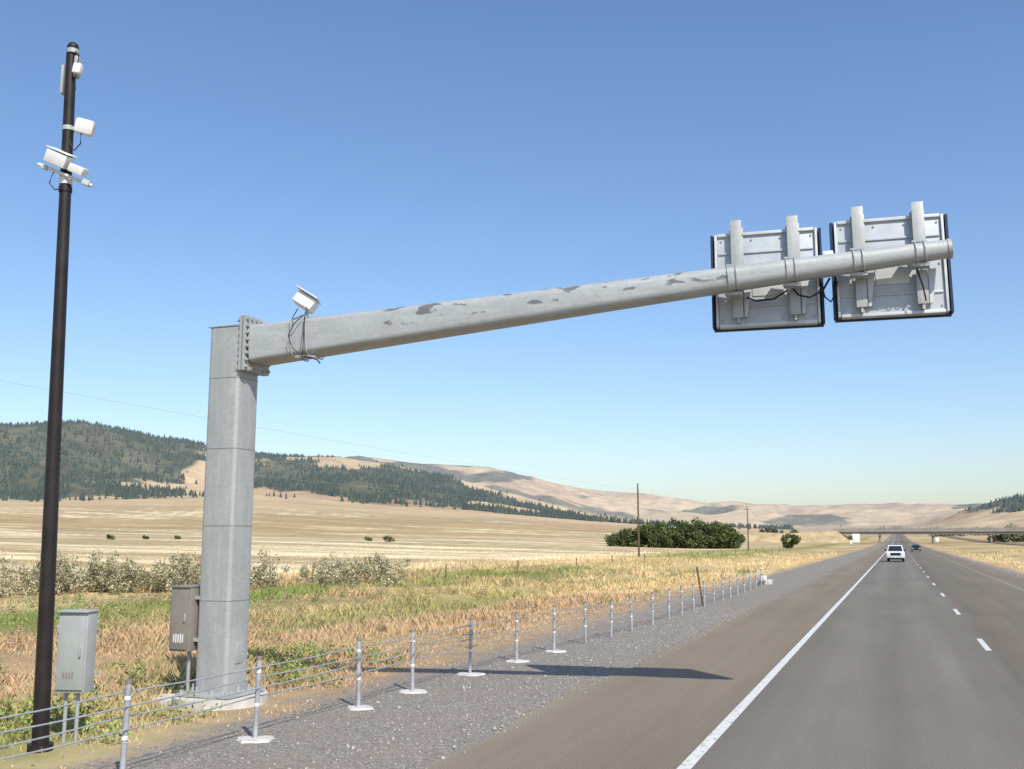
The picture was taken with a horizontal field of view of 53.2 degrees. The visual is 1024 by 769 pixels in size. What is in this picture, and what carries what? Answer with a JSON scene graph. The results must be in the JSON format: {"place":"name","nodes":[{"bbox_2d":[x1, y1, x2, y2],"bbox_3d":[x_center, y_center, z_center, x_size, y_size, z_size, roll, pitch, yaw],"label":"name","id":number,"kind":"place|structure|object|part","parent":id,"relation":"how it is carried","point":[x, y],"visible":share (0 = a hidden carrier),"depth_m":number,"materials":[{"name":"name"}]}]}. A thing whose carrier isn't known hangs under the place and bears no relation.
{"place":"outdoors","nodes":[
{"label":"outdoors","id":0,"kind":"place"},
{"bbox_2d":[0,502,1023,768],"bbox_3d":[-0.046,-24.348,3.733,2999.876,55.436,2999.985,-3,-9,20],"label":"ground","id":1,"kind":"structure","parent":0,"point":[290,530],"depth_m":34.17,"materials":[{"name":"beige soil"}]},
{"bbox_2d":[27,42,95,752],"bbox_3d":[-5.873,-0.090,13.030,0.701,9.207,0.430,4,-9,-23],"label":"equipment pole","id":2,"kind":"object","parent":1,"relation":"on","point":[71,73],"visible":0.99,"depth_m":13.05,"materials":[{"name":"brown metal"}]},
{"bbox_2d":[54,609,100,742],"bbox_3d":[-5.611,3.763,13.111,0.440,1.708,0.330,-1,-9,6],"label":"electrical cabinet","id":3,"kind":"object","parent":1,"relation":"on","point":[74,672],"visible":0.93,"depth_m":13.04,"materials":[{"name":"metal"}]},
{"bbox_3d":[-5.625,3.422,13.035,0.360,0.920,0.020,-1,-9,6],"label":"door","id":4,"kind":"part","parent":3,"relation":"part of","materials":[{"name":"grey metal"}]},
{"bbox_2d":[0,546,409,597],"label":"shrubs","id":5,"kind":"object","parent":1,"relation":"on","point":[111,577],"visible":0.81,"depth_m":50.08,"materials":[{"name":"green plant"}]},
{"bbox_2d":[0,606,752,768],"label":"gravel","id":6,"kind":"structure","parent":1,"relation":"on","point":[421,721],"depth_m":17.09,"materials":[{"name":"grey gravel"}]},
{"bbox_2d":[0,561,754,743],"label":"weeds","id":7,"kind":"object","parent":1,"relation":"on","point":[26,720],"visible":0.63,"depth_m":25.34,"materials":[{"name":"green plant"}]},
{"bbox_2d":[0,567,772,768],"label":"cable barrier","id":8,"kind":"object","parent":1,"relation":"on","point":[255,738],"visible":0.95,"depth_m":15.45,"materials":[{"name":"metal"}]},
{"bbox_2d":[0,545,837,768],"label":"grass","id":9,"kind":"structure","parent":1,"relation":"on","point":[363,628],"depth_m":34.34,"materials":[{"name":"beige plant"}]},
{"bbox_2d":[136,238,952,710],"bbox_3d":[-0.208,1.628,15.151,12.930,6.944,1.476,-3,-9,18],"label":"cantilever sign gantry","id":10,"kind":"object","parent":1,"relation":"on","point":[246,352],"visible":0.94,"depth_m":16.03,"materials":[{"name":"metal"}]},
{"bbox_2d":[169,584,199,690],"bbox_3d":[-5.123,4.138,16.176,0.450,1.891,0.495,-3,-9,20],"label":"control cabinet","id":11,"kind":"object","parent":10,"relation":"attached to","point":[184,618],"visible":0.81,"depth_m":16.07,"materials":[{"name":"metal"}]},
{"bbox_3d":[-5.229,3.690,16.058,0.310,0.920,0.020,-3,-9,20],"label":"door","id":12,"kind":"part","parent":11,"relation":"part of","materials":[{"name":"grey metal"}]},
{"bbox_2d":[710,215,824,332],"bbox_3d":[3.737,-1.687,15.047,1.615,1.667,0.877,-2,-9,15],"label":"variable message sign","id":13,"kind":"object","parent":10,"relation":"attached to","point":[735,311],"visible":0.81,"depth_m":15.18,"materials":[{"name":"metal"}]},
{"bbox_2d":[829,201,953,322],"bbox_3d":[5.408,-1.798,14.585,1.615,1.667,0.777,-2,-9,15],"label":"variable message sign","id":14,"kind":"object","parent":10,"relation":"attached to","point":[894,293],"visible":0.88,"depth_m":14.67,"materials":[{"name":"metal"}]},
{"bbox_2d":[106,523,1023,541],"bbox_3d":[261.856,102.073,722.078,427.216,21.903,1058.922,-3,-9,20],"label":"distant trees","id":15,"kind":"object","parent":1,"relation":"on","point":[1007,538],"visible":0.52,"depth_m":570.95,"materials":[{"name":"green plant"}]},
{"bbox_2d":[445,548,783,576],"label":"wire fence","id":16,"kind":"object","parent":1,"relation":"on","point":[576,561],"visible":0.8,"depth_m":90.38,"materials":[{"name":"brown wood"}]},
{"bbox_2d":[603,533,630,546],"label":"tree","id":17,"kind":"object","parent":1,"relation":"on","point":[614,539],"visible":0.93,"depth_m":292.97,"materials":[{"name":"green plant"}]},
{"bbox_2d":[618,528,642,537],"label":"tree","id":18,"kind":"object","parent":1,"relation":"on","point":[621,532],"visible":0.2,"depth_m":295.99,"materials":[{"name":"green plant"}]},
{"bbox_2d":[622,528,649,546],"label":"tree","id":19,"kind":"object","parent":1,"relation":"on","point":[633,539],"visible":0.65,"depth_m":292.71,"materials":[{"name":"green plant"}]},
{"bbox_2d":[637,483,639,556],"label":"utility pole","id":20,"kind":"object","parent":1,"relation":"on","point":[638,520],"visible":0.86,"depth_m":152.57,"materials":[{"name":"brown wood"}]},
{"bbox_2d":[635,522,662,546],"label":"tree","id":21,"kind":"object","parent":1,"relation":"on","point":[648,523],"visible":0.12,"depth_m":298.22,"materials":[{"name":"green plant"}]},
{"bbox_2d":[639,521,674,539],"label":"tree","id":22,"kind":"object","parent":1,"relation":"on","point":[647,531],"visible":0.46,"depth_m":289.56,"materials":[{"name":"green plant"}]},
{"bbox_2d":[647,527,675,547],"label":"tree","id":23,"kind":"object","parent":1,"relation":"on","point":[660,538],"visible":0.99,"depth_m":284.72,"materials":[{"name":"green plant"}]},
{"bbox_2d":[661,517,684,547],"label":"tree","id":24,"kind":"object","parent":1,"relation":"on","point":[667,525],"visible":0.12,"depth_m":297.94,"materials":[{"name":"green plant"}]},
{"bbox_2d":[664,520,695,547],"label":"tree","id":25,"kind":"object","parent":1,"relation":"on","point":[678,529],"visible":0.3,"depth_m":290.20,"materials":[{"name":"green plant"}]},
{"bbox_2d":[676,525,708,548],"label":"tree","id":26,"kind":"object","parent":1,"relation":"on","point":[692,538],"visible":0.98,"depth_m":283.86,"materials":[{"name":"green plant"}]},
{"bbox_2d":[684,517,707,547],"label":"tree","id":27,"kind":"object","parent":1,"relation":"on","point":[695,522],"visible":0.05,"depth_m":298.43,"materials":[{"name":"green plant"}]},
{"bbox_2d":[686,520,721,547],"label":"tree","id":28,"kind":"object","parent":1,"relation":"on","point":[705,528],"visible":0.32,"depth_m":290.27,"materials":[{"name":"green plant"}]},
{"bbox_2d":[701,530,728,548],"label":"tree","id":29,"kind":"object","parent":1,"relation":"on","point":[714,540],"visible":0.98,"depth_m":284.44,"materials":[{"name":"green plant"}]},
{"bbox_2d":[705,520,734,548],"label":"tree","id":30,"kind":"object","parent":1,"relation":"on","point":[718,523],"visible":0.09,"depth_m":297.30,"materials":[{"name":"green plant"}]},
{"bbox_2d":[706,523,738,548],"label":"tree","id":31,"kind":"object","parent":1,"relation":"on","point":[729,532],"visible":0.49,"depth_m":290.87,"materials":[{"name":"green plant"}]},
{"bbox_2d":[725,532,745,548],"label":"tree","id":32,"kind":"object","parent":1,"relation":"on","point":[741,539],"visible":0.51,"depth_m":296.10,"materials":[{"name":"green plant"}]},
{"bbox_2d":[744,507,748,550],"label":"utility pole","id":33,"kind":"object","parent":1,"relation":"on","point":[747,509],"visible":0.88,"depth_m":238.51,"materials":[{"name":"brown wood"}]},
{"bbox_2d":[4,381,740,520],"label":"overhead wires","id":34,"kind":"object","parent":33,"relation":"attached to","point":[293,433],"visible":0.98,"depth_m":65.87,"materials":[{"name":"black metal"}]},
{"bbox_2d":[779,533,800,547],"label":"tree","id":35,"kind":"object","parent":1,"relation":"on","point":[795,539],"visible":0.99,"depth_m":296.12,"materials":[{"name":"green plant"}]},
{"bbox_2d":[744,531,849,542],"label":"embankment","id":36,"kind":"structure","parent":1,"relation":"on","point":[824,537],"depth_m":562.46,"materials":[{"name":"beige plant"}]},
{"bbox_2d":[852,534,859,546],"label":"road sign","id":37,"kind":"object","parent":1,"relation":"on","point":[856,538],"visible":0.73,"depth_m":356.60,"materials":[{"name":"metal"}]},
{"bbox_2d":[833,527,1023,543],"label":"overpass bridge","id":38,"kind":"structure","parent":1,"relation":"on","point":[932,531],"depth_m":546.54,"materials":[{"name":"concrete"}]},
{"bbox_2d":[947,550,1023,569],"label":"grass","id":39,"kind":"structure","parent":1,"relation":"on","point":[989,556],"depth_m":162.34,"materials":[{"name":"beige plant"}]},
{"bbox_2d":[0,422,1023,534],"bbox_3d":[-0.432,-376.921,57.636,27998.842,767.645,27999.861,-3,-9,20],"label":"hills","id":40,"kind":"structure","parent":0,"point":[799,518],"depth_m":2399.68,"materials":[{"name":"beige soil"}]},
{"bbox_2d":[0,418,1023,529],"bbox_3d":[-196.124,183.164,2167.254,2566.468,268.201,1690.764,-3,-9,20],"label":"distant pine forest","id":41,"kind":"object","parent":40,"relation":"on","point":[135,490],"visible":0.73,"depth_m":1982.28,"materials":[{"name":"green plant"}]},
{"bbox_2d":[0,0,1023,505],"label":"sky","id":42,"kind":"structure","parent":0,"point":[356,155],"materials":[{"name":"blue"}]},
{"bbox_2d":[420,526,1023,768],"bbox_3d":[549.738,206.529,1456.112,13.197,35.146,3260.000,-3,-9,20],"label":"road","id":43,"kind":"structure","parent":0,"point":[893,664],"depth_m":17.08,"materials":[{"name":"grey asphalt"}]},
{"bbox_2d":[677,542,1023,768],"bbox_3d":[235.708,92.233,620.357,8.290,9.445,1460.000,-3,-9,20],"label":"road markings","id":44,"kind":"structure","parent":43,"relation":"on","point":[690,761],"depth_m":16.83,"materials":[{"name":"white paint"}]},
{"bbox_2d":[885,545,905,561],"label":"pickup truck","id":45,"kind":"object","parent":43,"relation":"on","point":[895,552],"visible":1,"depth_m":117.90,"materials":[{"name":"white paint"}]},
{"bbox_2d":[911,544,920,550],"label":"car","id":46,"kind":"object","parent":43,"relation":"on","point":[915,547],"visible":0.98,"depth_m":217.01,"materials":[{"name":"paint"}]},
{"bbox_2d":[936,534,1023,544],"bbox_3d":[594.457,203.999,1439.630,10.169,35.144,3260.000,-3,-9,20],"label":"road","id":47,"kind":"structure","parent":0,"point":[984,540],"depth_m":657.22,"materials":[{"name":"grey asphalt"}]}
]}

